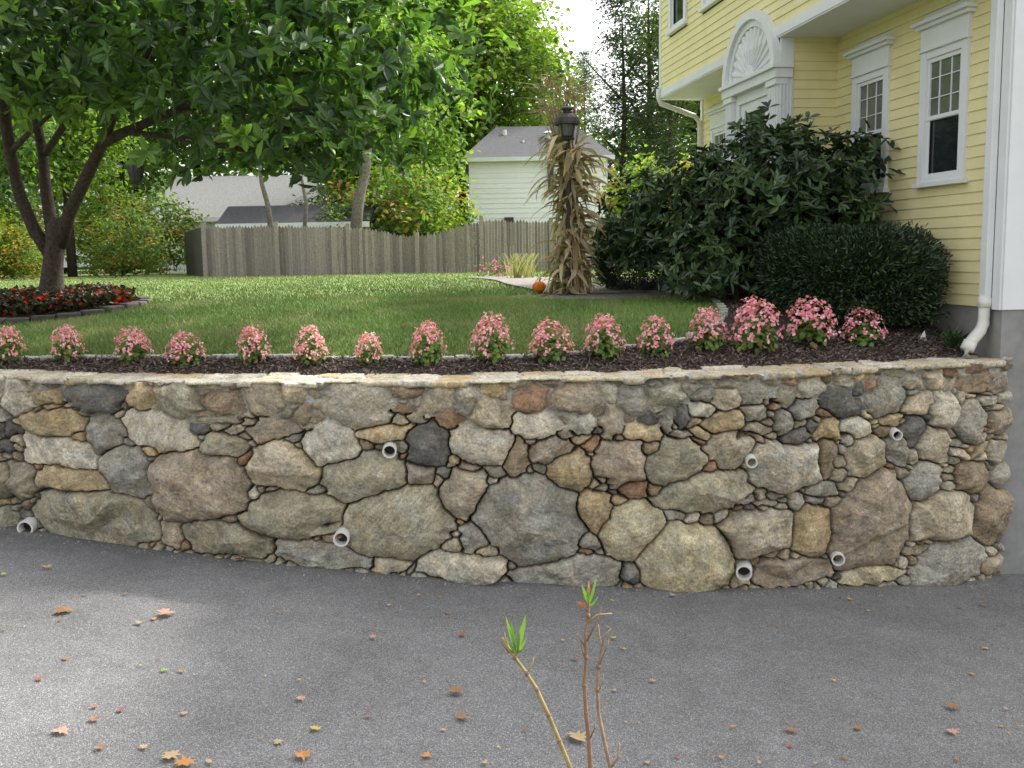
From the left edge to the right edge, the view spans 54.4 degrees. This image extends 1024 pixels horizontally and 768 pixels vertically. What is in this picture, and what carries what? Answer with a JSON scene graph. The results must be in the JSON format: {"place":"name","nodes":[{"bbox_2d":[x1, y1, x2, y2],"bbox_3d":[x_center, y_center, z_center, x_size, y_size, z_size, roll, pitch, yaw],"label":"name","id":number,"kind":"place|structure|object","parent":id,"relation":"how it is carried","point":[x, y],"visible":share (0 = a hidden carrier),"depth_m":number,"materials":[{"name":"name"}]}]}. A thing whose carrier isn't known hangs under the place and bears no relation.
{"place":"outdoors","nodes":[
{"label":"outdoors","id":0,"kind":"place"},
{"bbox_2d":[38,238,134,273],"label":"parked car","id":1,"kind":"object","parent":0,"point":[65,267],"visible":0.07,"depth_m":42.75,"materials":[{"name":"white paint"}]},
{"bbox_2d":[5,0,690,234],"label":"sky","id":2,"kind":"structure","parent":0,"point":[579,18],"materials":[{"name":"white"}]},
{"bbox_2d":[0,263,723,383],"bbox_3d":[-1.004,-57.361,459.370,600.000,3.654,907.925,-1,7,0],"label":"lawn","id":3,"kind":"structure","parent":0,"point":[342,313],"depth_m":11.63,"materials":[{"name":"grass"}]},
{"bbox_2d":[0,181,26,278],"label":"woodland shrub","id":4,"kind":"object","parent":3,"relation":"on","point":[12,221],"visible":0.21,"depth_m":33.57,"materials":[{"name":"green plant"}]},
{"bbox_2d":[0,205,35,279],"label":"woodland shrub","id":5,"kind":"object","parent":3,"relation":"on","point":[3,225],"visible":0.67,"depth_m":30.32,"materials":[{"name":"green plant"}]},
{"bbox_2d":[0,10,37,195],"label":"maple tree","id":6,"kind":"object","parent":3,"relation":"on","point":[36,179],"depth_m":46.11,"materials":[{"name":"green plant"}]},
{"bbox_2d":[0,216,44,279],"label":"woodland shrub","id":7,"kind":"object","parent":3,"relation":"on","point":[28,256],"visible":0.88,"depth_m":30.26,"materials":[{"name":"green plant"}]},
{"bbox_2d":[0,45,79,216],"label":"maple tree","id":8,"kind":"object","parent":3,"relation":"on","point":[29,144],"visible":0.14,"depth_m":31.80,"materials":[{"name":"green plant"}]},
{"bbox_2d":[1,190,84,276],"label":"woodland shrub","id":9,"kind":"object","parent":3,"relation":"on","point":[35,213],"visible":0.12,"depth_m":37.70,"materials":[{"name":"green plant"}]},
{"bbox_2d":[24,128,114,203],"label":"maple tree","id":10,"kind":"object","parent":3,"relation":"on","point":[68,170],"visible":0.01,"depth_m":52.68,"materials":[{"name":"green plant"}]},
{"bbox_2d":[0,282,150,324],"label":"red flower bed","id":11,"kind":"object","parent":3,"relation":"on","point":[25,304],"visible":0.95,"depth_m":12.50,"materials":[{"name":"plant"}]},
{"bbox_2d":[0,0,517,296],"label":"magnolia tree","id":12,"kind":"object","parent":11,"relation":"in","point":[105,74],"visible":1,"depth_m":10.73,"materials":[{"name":"green plant"}]},
{"bbox_2d":[126,103,143,187],"bbox_3d":[-4.045,-2.595,10.645,0.176,0.990,0.176,-3,8,-17],"label":"hanging lantern","id":13,"kind":"object","parent":12,"relation":"hanging from","point":[135,174],"visible":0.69,"depth_m":10.64,"materials":[{"name":"metal"}]},
{"bbox_2d":[0,46,152,276],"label":"maple tree","id":14,"kind":"object","parent":3,"relation":"on","point":[78,147],"visible":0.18,"depth_m":35.27,"materials":[{"name":"green plant"}]},
{"bbox_2d":[48,0,191,218],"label":"maple tree","id":15,"kind":"object","parent":3,"relation":"on","point":[149,168],"visible":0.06,"depth_m":50.75,"materials":[{"name":"green plant"}]},
{"bbox_2d":[65,186,176,275],"bbox_3d":[-14.317,-5.503,36.457,4.860,3.345,3.426,2,8,24],"label":"woodland shrub","id":16,"kind":"object","parent":3,"relation":"on","point":[86,224],"visible":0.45,"depth_m":35.99,"materials":[{"name":"green plant"}]},
{"bbox_2d":[75,208,178,276],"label":"woodland shrub","id":17,"kind":"object","parent":3,"relation":"on","point":[132,256],"visible":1,"depth_m":32.27,"materials":[{"name":"green plant"}]},
{"bbox_2d":[75,5,191,269],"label":"pine tree","id":18,"kind":"object","parent":3,"relation":"on","point":[153,185],"visible":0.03,"depth_m":58.75,"materials":[{"name":"green plant"}]},
{"bbox_2d":[76,182,217,274],"bbox_3d":[-13.946,-5.772,37.495,5.640,3.882,3.862,-1,7,-1],"label":"woodland shrub","id":19,"kind":"object","parent":3,"relation":"on","point":[176,233],"visible":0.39,"depth_m":37.15,"materials":[{"name":"green plant"}]},
{"bbox_2d":[159,222,218,272],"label":"walls","id":20,"kind":"structure","parent":3,"relation":"on","point":[209,224],"depth_m":41.58,"materials":[{"name":"white"}]},
{"bbox_2d":[145,175,323,217],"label":"roof","id":21,"kind":"structure","parent":20,"relation":"on","point":[217,196],"depth_m":43.34,"materials":[{"name":"grey"}]},
{"bbox_2d":[146,217,219,222],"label":"fascia","id":22,"kind":"structure","parent":21,"relation":"attached to","point":[212,219],"depth_m":40.99,"materials":[{"name":"white paint"}]},
{"bbox_2d":[126,1,291,189],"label":"maple tree","id":23,"kind":"object","parent":3,"relation":"on","point":[197,171],"visible":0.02,"depth_m":54.42,"materials":[{"name":"green plant"}]},
{"bbox_2d":[155,0,318,184],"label":"maple tree","id":24,"kind":"object","parent":3,"relation":"on","point":[249,168],"visible":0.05,"depth_m":51.91,"materials":[{"name":"green plant"}]},
{"bbox_2d":[215,204,376,273],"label":"garden shed","id":25,"kind":"structure","parent":3,"relation":"on","point":[252,216],"depth_m":33.93,"materials":[{"name":"white"}]},
{"bbox_2d":[288,188,333,204],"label":"woodland shrub","id":26,"kind":"object","parent":3,"relation":"on","point":[325,202],"visible":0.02,"depth_m":37.91,"materials":[{"name":"green plant"}]},
{"bbox_2d":[209,7,460,242],"bbox_3d":[-5.770,-8.135,31.441,8.488,7.538,4.648,-1,7,0],"label":"deciduous tree","id":27,"kind":"object","parent":3,"relation":"on","point":[358,207],"visible":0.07,"depth_m":30.91,"materials":[{"name":"green plant"}]},
{"bbox_2d":[0,104,688,269],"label":"distant tree line","id":28,"kind":"object","parent":3,"relation":"on","point":[61,207],"visible":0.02,"depth_m":74.27,"materials":[{"name":"green plant"}]},
{"bbox_2d":[285,0,438,203],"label":"maple tree","id":29,"kind":"object","parent":3,"relation":"on","point":[343,175],"visible":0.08,"depth_m":38.55,"materials":[{"name":"green plant"}]},
{"bbox_2d":[262,0,461,203],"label":"maple tree","id":30,"kind":"object","parent":3,"relation":"on","point":[341,149],"depth_m":54.88,"materials":[{"name":"green plant"}]},
{"bbox_2d":[5,291,728,360],"bbox_3d":[-5.252,-0.600,11.528,15.524,0.551,4.022,-1,7,0],"label":"cobblestone edging","id":31,"kind":"object","parent":3,"relation":"on","point":[721,306],"visible":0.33,"depth_m":9.90,"materials":[{"name":"stone"}]},
{"bbox_2d":[307,177,451,271],"bbox_3d":[-4.765,-5.421,34.715,5.127,3.529,3.511,-5,9,-31],"label":"woodland shrub","id":32,"kind":"object","parent":3,"relation":"on","point":[373,196],"visible":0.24,"depth_m":33.92,"materials":[{"name":"green plant"}]},
{"bbox_2d":[324,153,469,269],"bbox_3d":[-4.496,-6.150,35.648,7.178,4.940,4.915,5,10,41],"label":"woodland shrub","id":33,"kind":"object","parent":3,"relation":"on","point":[398,213],"visible":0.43,"depth_m":34.23,"materials":[{"name":"green plant"}]},
{"bbox_2d":[298,0,504,178],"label":"maple tree","id":34,"kind":"object","parent":3,"relation":"on","point":[476,9],"visible":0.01,"depth_m":52.97,"materials":[{"name":"green plant"}]},
{"bbox_2d":[317,0,486,202],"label":"maple tree","id":35,"kind":"object","parent":3,"relation":"on","point":[442,135],"visible":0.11,"depth_m":40.44,"materials":[{"name":"green plant"}]},
{"bbox_2d":[184,216,643,276],"bbox_3d":[-3.912,-4.052,30.396,18.145,1.941,4.933,2,8,19],"label":"stockade fence","id":36,"kind":"object","parent":3,"relation":"on","point":[458,256],"visible":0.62,"depth_m":29.73,"materials":[{"name":"wood"}]},
{"bbox_2d":[345,165,485,268],"bbox_3d":[-3.521,-6.095,36.611,6.075,4.181,4.282,-6,9,-32],"label":"woodland shrub","id":37,"kind":"object","parent":3,"relation":"on","point":[457,200],"visible":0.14,"depth_m":36.63,"materials":[{"name":"green plant"}]},
{"bbox_2d":[0,278,977,375],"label":"mulch bed","id":38,"kind":"object","parent":3,"relation":"on","point":[899,342],"visible":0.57,"depth_m":9.72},
{"bbox_2d":[0,325,26,363],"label":"pink begonia","id":39,"kind":"object","parent":38,"relation":"on","point":[9,351],"visible":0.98,"depth_m":10.40,"materials":[{"name":"plant"}]},
{"bbox_2d":[49,324,86,361],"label":"pink begonia","id":40,"kind":"object","parent":38,"relation":"on","point":[72,351],"visible":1,"depth_m":10.22,"materials":[{"name":"plant"}]},
{"bbox_2d":[113,326,153,363],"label":"pink begonia","id":41,"kind":"object","parent":38,"relation":"on","point":[129,352],"visible":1,"depth_m":10.00,"materials":[{"name":"plant"}]},
{"bbox_2d":[162,329,207,367],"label":"pink begonia","id":42,"kind":"object","parent":38,"relation":"on","point":[183,351],"visible":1,"depth_m":9.79,"materials":[{"name":"plant"}]},
{"bbox_2d":[235,324,273,365],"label":"pink begonia","id":43,"kind":"object","parent":38,"relation":"on","point":[247,353],"visible":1,"depth_m":9.68,"materials":[{"name":"plant"}]},
{"bbox_2d":[292,324,328,364],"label":"pink begonia","id":44,"kind":"object","parent":38,"relation":"on","point":[313,355],"visible":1,"depth_m":9.57,"materials":[{"name":"plant"}]},
{"bbox_2d":[353,331,382,366],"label":"pink begonia","id":45,"kind":"object","parent":38,"relation":"on","point":[368,353],"visible":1,"depth_m":9.50,"materials":[{"name":"plant"}]},
{"bbox_2d":[408,319,446,365],"bbox_3d":[-0.797,-0.394,9.490,0.372,0.452,0.344,-3,8,-16],"label":"pink begonia","id":46,"kind":"object","parent":38,"relation":"on","point":[429,344],"visible":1,"depth_m":9.46,"materials":[{"name":"plant"}]},
{"bbox_2d":[469,311,514,363],"bbox_3d":[-0.207,-0.445,9.506,0.434,0.509,0.421,-4,8,-21],"label":"pink begonia","id":47,"kind":"object","parent":38,"relation":"on","point":[492,347],"visible":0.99,"depth_m":9.44,"materials":[{"name":"plant"}]},
{"bbox_2d":[528,316,574,362],"bbox_3d":[0.375,-0.431,9.532,0.465,0.442,0.456,1,8,17],"label":"pink begonia","id":48,"kind":"object","parent":38,"relation":"on","point":[550,346],"visible":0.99,"depth_m":9.45,"materials":[{"name":"plant"}]},
{"bbox_2d":[580,313,626,359],"bbox_3d":[0.880,-0.454,9.560,0.429,0.463,0.430,-3,8,-15],"label":"pink begonia","id":49,"kind":"object","parent":38,"relation":"on","point":[598,343],"visible":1,"depth_m":9.48,"materials":[{"name":"plant"}]},
{"bbox_2d":[636,315,674,357],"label":"pink begonia","id":50,"kind":"object","parent":38,"relation":"on","point":[652,341],"visible":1,"depth_m":9.57,"materials":[{"name":"plant"}]},
{"bbox_2d":[686,306,728,350],"bbox_3d":[1.911,-0.535,9.779,0.387,0.456,0.438,6,10,43],"label":"pink begonia","id":51,"kind":"object","parent":38,"relation":"on","point":[713,342],"visible":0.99,"depth_m":9.73,"materials":[{"name":"plant"}]},
{"bbox_2d":[582,99,904,303],"bbox_3d":[2.684,-2.196,12.257,4.126,2.467,2.391,3,8,28],"label":"rhododendron bush","id":52,"kind":"object","parent":38,"relation":"on","point":[719,217],"visible":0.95,"depth_m":11.73,"materials":[{"name":"green plant"}]},
{"bbox_2d":[728,295,782,353],"bbox_3d":[2.403,-0.588,9.790,0.520,0.576,0.562,1,8,16],"label":"pink begonia","id":53,"kind":"object","parent":38,"relation":"on","point":[756,331],"visible":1,"depth_m":9.68,"materials":[{"name":"plant"}]},
{"bbox_2d":[782,295,840,348],"bbox_3d":[2.997,-0.624,9.977,0.564,0.535,0.580,-8,10,-44],"label":"pink begonia","id":54,"kind":"object","parent":38,"relation":"on","point":[817,334],"visible":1,"depth_m":9.89,"materials":[{"name":"plant"}]},
{"bbox_2d":[736,219,953,330],"bbox_3d":[3.668,-1.277,11.371,1.694,1.256,2.852,-2,7,-8],"label":"yew hedge","id":55,"kind":"object","parent":38,"relation":"on","point":[848,268],"visible":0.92,"depth_m":10.40,"materials":[{"name":"green plant"}]},
{"bbox_2d":[838,305,887,345],"bbox_3d":[3.566,-0.586,10.089,0.479,0.434,0.487,-7,10,-39],"label":"pink begonia","id":56,"kind":"object","parent":38,"relation":"on","point":[865,335],"visible":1,"depth_m":10.03,"materials":[{"name":"plant"}]},
{"bbox_2d":[936,322,968,348],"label":"fern","id":57,"kind":"object","parent":38,"relation":"on","point":[951,338],"visible":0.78,"depth_m":10.24,"materials":[{"name":"green plant"}]},
{"bbox_2d":[472,256,515,276],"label":"pink flower clump","id":58,"kind":"object","parent":3,"relation":"on","point":[498,268],"visible":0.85,"depth_m":22.08,"materials":[{"name":"plant"}]},
{"bbox_2d":[419,0,581,236],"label":"maple tree","id":59,"kind":"object","parent":3,"relation":"on","point":[525,102],"visible":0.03,"depth_m":56.65,"materials":[{"name":"green plant"}]},
{"bbox_2d":[411,0,592,188],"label":"maple tree","id":60,"kind":"object","parent":3,"relation":"on","point":[524,61],"visible":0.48,"depth_m":52.31,"materials":[{"name":"green plant"}]},
{"bbox_2d":[468,159,607,266],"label":"walls","id":61,"kind":"structure","parent":3,"relation":"on","point":[501,189],"depth_m":44.24,"materials":[{"name":"white"}]},
{"bbox_2d":[461,162,553,223],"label":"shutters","id":62,"kind":"object","parent":61,"relation":"attached to","point":[509,219],"visible":0.29,"depth_m":44.07,"materials":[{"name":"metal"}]},
{"bbox_2d":[464,126,613,169],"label":"roof","id":63,"kind":"structure","parent":61,"relation":"on","point":[495,142],"depth_m":45.25,"materials":[{"name":"grey"}]},
{"bbox_2d":[502,130,550,141],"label":"roof vents","id":64,"kind":"object","parent":63,"relation":"on","point":[504,132],"visible":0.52,"depth_m":45.84,"materials":[{"name":"metal"}]},
{"bbox_2d":[461,155,614,161],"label":"fascia","id":65,"kind":"structure","parent":63,"relation":"attached to","point":[487,159],"depth_m":43.74,"materials":[{"name":"white paint"}]},
{"bbox_2d":[532,278,545,292],"bbox_3d":[0.378,-1.371,13.845,0.197,0.208,0.197,-1,7,0],"label":"pumpkin","id":66,"kind":"object","parent":3,"relation":"on","point":[539,286],"visible":0.94,"depth_m":13.78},
{"bbox_2d":[519,95,600,140],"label":"maple tree","id":67,"kind":"object","parent":3,"relation":"on","point":[576,126],"depth_m":60.22,"materials":[{"name":"green plant"}]},
{"bbox_2d":[475,276,679,298],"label":"paver walkway","id":68,"kind":"structure","parent":3,"relation":"on","point":[602,293],"depth_m":13.48,"materials":[{"name":"stone"}]},
{"bbox_2d":[554,104,580,293],"bbox_3d":[0.741,-2.374,13.167,0.350,2.595,0.350,-1,7,0],"label":"lamp post","id":69,"kind":"object","parent":68,"relation":"on","point":[567,121],"visible":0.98,"depth_m":12.99,"materials":[{"name":"metal"}]},
{"bbox_2d":[512,73,623,294],"bbox_3d":[0.795,-2.667,13.274,1.437,2.953,1.292,6,10,43],"label":"cornstalk bundle","id":70,"kind":"object","parent":69,"relation":"attached to","point":[579,247],"visible":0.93,"depth_m":13.21,"materials":[{"name":"beige plant"}]},
{"bbox_2d":[570,49,615,221],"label":"pine tree","id":71,"kind":"object","parent":3,"relation":"on","point":[585,79],"visible":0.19,"depth_m":65.78,"materials":[{"name":"green plant"}]},
{"bbox_2d":[580,0,673,214],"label":"pine tree","id":72,"kind":"object","parent":3,"relation":"on","point":[622,98],"visible":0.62,"depth_m":52.03,"materials":[{"name":"green plant"}]},
{"bbox_2d":[581,144,689,222],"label":"woodland shrub","id":73,"kind":"object","parent":3,"relation":"on","point":[630,165],"visible":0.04,"depth_m":37.49,"materials":[{"name":"green plant"}]},
{"bbox_2d":[591,220,680,290],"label":"yew hedge","id":74,"kind":"object","parent":3,"relation":"on","point":[615,280],"visible":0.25,"depth_m":13.80,"materials":[{"name":"green plant"}]},
{"bbox_2d":[592,135,695,217],"bbox_3d":[6.117,-6.302,35.388,7.178,4.940,4.915,3,9,31],"label":"woodland shrub","id":75,"kind":"object","parent":3,"relation":"on","point":[660,170],"visible":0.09,"depth_m":35.24,"materials":[{"name":"green plant"}]},
{"bbox_2d":[598,0,696,212],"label":"pine tree","id":76,"kind":"object","parent":3,"relation":"on","point":[646,17],"visible":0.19,"depth_m":53.97,"materials":[{"name":"green plant"}]},
{"bbox_2d":[614,6,699,169],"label":"maple tree","id":77,"kind":"object","parent":3,"relation":"on","point":[690,133],"visible":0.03,"depth_m":58.04,"materials":[{"name":"green plant"}]},
{"bbox_2d":[618,0,699,183],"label":"pine tree","id":78,"kind":"object","parent":3,"relation":"on","point":[672,125],"visible":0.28,"depth_m":50.37,"materials":[{"name":"green plant"}]},
{"bbox_2d":[636,82,699,151],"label":"maple tree","id":79,"kind":"object","parent":3,"relation":"on","point":[696,110],"visible":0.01,"depth_m":56.53,"materials":[{"name":"green plant"}]},
{"bbox_2d":[661,267,745,298],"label":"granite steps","id":80,"kind":"structure","parent":3,"relation":"on","point":[664,287],"depth_m":13.19,"materials":[{"name":"stone"}]},
{"bbox_2d":[0,526,1023,767],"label":"driveway","id":81,"kind":"structure","parent":0,"point":[760,678],"depth_m":7.10,"materials":[{"name":"grey asphalt"}]},
{"bbox_2d":[0,527,1006,599],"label":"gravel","id":82,"kind":"structure","parent":81,"relation":"on","point":[519,586],"depth_m":9.05,"materials":[{"name":"gravel"}]},
{"bbox_2d":[0,360,1014,591],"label":"stone retaining wall","id":83,"kind":"structure","parent":81,"relation":"on","point":[657,483],"depth_m":9.04,"materials":[{"name":"grey stone"}]},
{"bbox_2d":[17,517,38,532],"bbox_3d":[-4.734,1.373,9.845,0.155,0.176,0.359,-1,7,0],"label":"drain pipe","id":84,"kind":"object","parent":83,"relation":"in","point":[31,522],"visible":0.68,"depth_m":9.71,"materials":[{"name":"plastic"}]},
{"bbox_2d":[23,523,30,529],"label":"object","id":85,"kind":"structure","parent":84,"relation":"in","point":[27,526],"depth_m":9.77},
{"bbox_2d":[333,525,350,546],"bbox_3d":[-1.534,1.360,9.097,0.143,0.164,0.358,-1,7,0],"label":"drain pipe","id":86,"kind":"object","parent":83,"relation":"in","point":[342,530],"visible":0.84,"depth_m":8.95,"materials":[{"name":"plastic"}]},
{"bbox_2d":[338,533,346,540],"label":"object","id":87,"kind":"structure","parent":86,"relation":"in","point":[343,537],"depth_m":9.03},
{"bbox_2d":[382,440,396,457],"bbox_3d":[-1.092,0.563,8.948,0.124,0.145,0.357,-1,7,-3],"label":"drain pipe","id":88,"kind":"object","parent":83,"relation":"in","point":[392,444],"visible":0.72,"depth_m":8.80,"materials":[{"name":"plastic"}]},
{"bbox_2d":[385,446,394,453],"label":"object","id":89,"kind":"structure","parent":88,"relation":"in","point":[389,449],"depth_m":8.88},
{"bbox_2d":[0,355,1012,387],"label":"capstones","id":90,"kind":"object","parent":83,"relation":"on","point":[636,377],"visible":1,"depth_m":9.14,"materials":[{"name":"stone"}]},
{"bbox_2d":[736,559,751,580],"bbox_3d":[2.144,1.686,9.214,0.145,0.165,0.358,1,8,12],"label":"drain pipe","id":91,"kind":"object","parent":83,"relation":"in","point":[746,563],"visible":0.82,"depth_m":9.07,"materials":[{"name":"plastic"}]},
{"bbox_2d":[738,567,749,574],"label":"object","id":92,"kind":"structure","parent":91,"relation":"in","point":[743,570],"depth_m":9.15,"materials":[{"name":"black"}]},
{"bbox_2d":[744,453,757,467],"bbox_3d":[2.168,0.673,9.096,0.101,0.122,0.355,0,7,5],"label":"drain pipe","id":93,"kind":"object","parent":83,"relation":"in","point":[748,457],"visible":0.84,"depth_m":8.95,"materials":[{"name":"plastic"}]},
{"bbox_2d":[830,551,844,565],"bbox_3d":[3.045,1.594,9.379,0.122,0.142,0.357,0,7,8],"label":"drain pipe","id":94,"kind":"object","parent":83,"relation":"in","point":[839,562],"visible":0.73,"depth_m":9.23,"materials":[{"name":"plastic"}]},
{"bbox_2d":[889,426,902,439],"bbox_3d":[3.573,0.442,9.370,0.096,0.116,0.355,-1,7,3],"label":"drain pipe","id":95,"kind":"object","parent":83,"relation":"in","point":[893,430],"visible":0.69,"depth_m":9.23,"materials":[{"name":"plastic"}]},
{"bbox_2d":[2,557,1023,765],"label":"fallen leaves","id":96,"kind":"object","parent":81,"relation":"on","point":[303,754],"visible":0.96,"depth_m":6.20,"materials":[{"name":"brown plant"}]},
{"bbox_2d":[495,253,544,277],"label":"ornamental grass","id":97,"kind":"object","parent":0,"point":[517,270],"depth_m":20.78,"materials":[{"name":"green plant"}]},
{"bbox_2d":[922,302,1023,573],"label":"foundation","id":98,"kind":"object","parent":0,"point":[1003,336],"visible":0.17,"depth_m":9.96,"materials":[{"name":"concrete"}]},
{"bbox_2d":[670,0,957,105],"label":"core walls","id":99,"kind":"structure","parent":98,"relation":"on","point":[720,2],"depth_m":15.32,"materials":[{"name":"wood"}]},
{"bbox_2d":[661,0,1004,305],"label":"siding","id":100,"kind":"object","parent":99,"relation":"attached to","point":[951,215],"visible":0.4,"depth_m":11.40,"materials":[{"name":"yellow wood"}]},
{"bbox_2d":[659,0,1023,309],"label":"white trim","id":101,"kind":"structure","parent":99,"relation":"attached to","point":[946,32],"depth_m":10.63,"materials":[{"name":"paint"}]},
{"bbox_2d":[722,10,780,86],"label":"fan pediment","id":102,"kind":"structure","parent":101,"relation":"on","point":[750,25],"depth_m":13.47,"materials":[{"name":"white paint"}]},
{"bbox_2d":[674,0,958,183],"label":"glass","id":103,"kind":"object","parent":101,"relation":"on","point":[943,144],"visible":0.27,"depth_m":10.70,"materials":[{"name":"glass"}]},
{"bbox_2d":[656,89,991,357],"bbox_3d":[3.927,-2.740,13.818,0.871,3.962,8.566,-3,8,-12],"label":"downspout","id":104,"kind":"object","parent":101,"relation":"attached to","point":[974,336],"visible":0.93,"depth_m":9.87,"materials":[{"name":"plastic"}]},
{"bbox_2d":[716,54,960,167],"bbox_3d":[3.688,-4.939,13.496,0.830,3.430,7.250,-2,7,-9],"label":"curtained glass","id":105,"kind":"object","parent":101,"relation":"on","point":[945,87],"visible":0.5,"depth_m":10.69,"materials":[{"name":"glass"}]},
{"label":"ground","id":106,"kind":"structure","parent":0,"visible":0},
{"bbox_2d":[500,577,619,767],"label":"azalea twigs","id":107,"kind":"object","parent":106,"relation":"on","point":[588,598],"visible":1,"depth_m":3.14,"materials":[{"name":"brown plant"}]}
]}

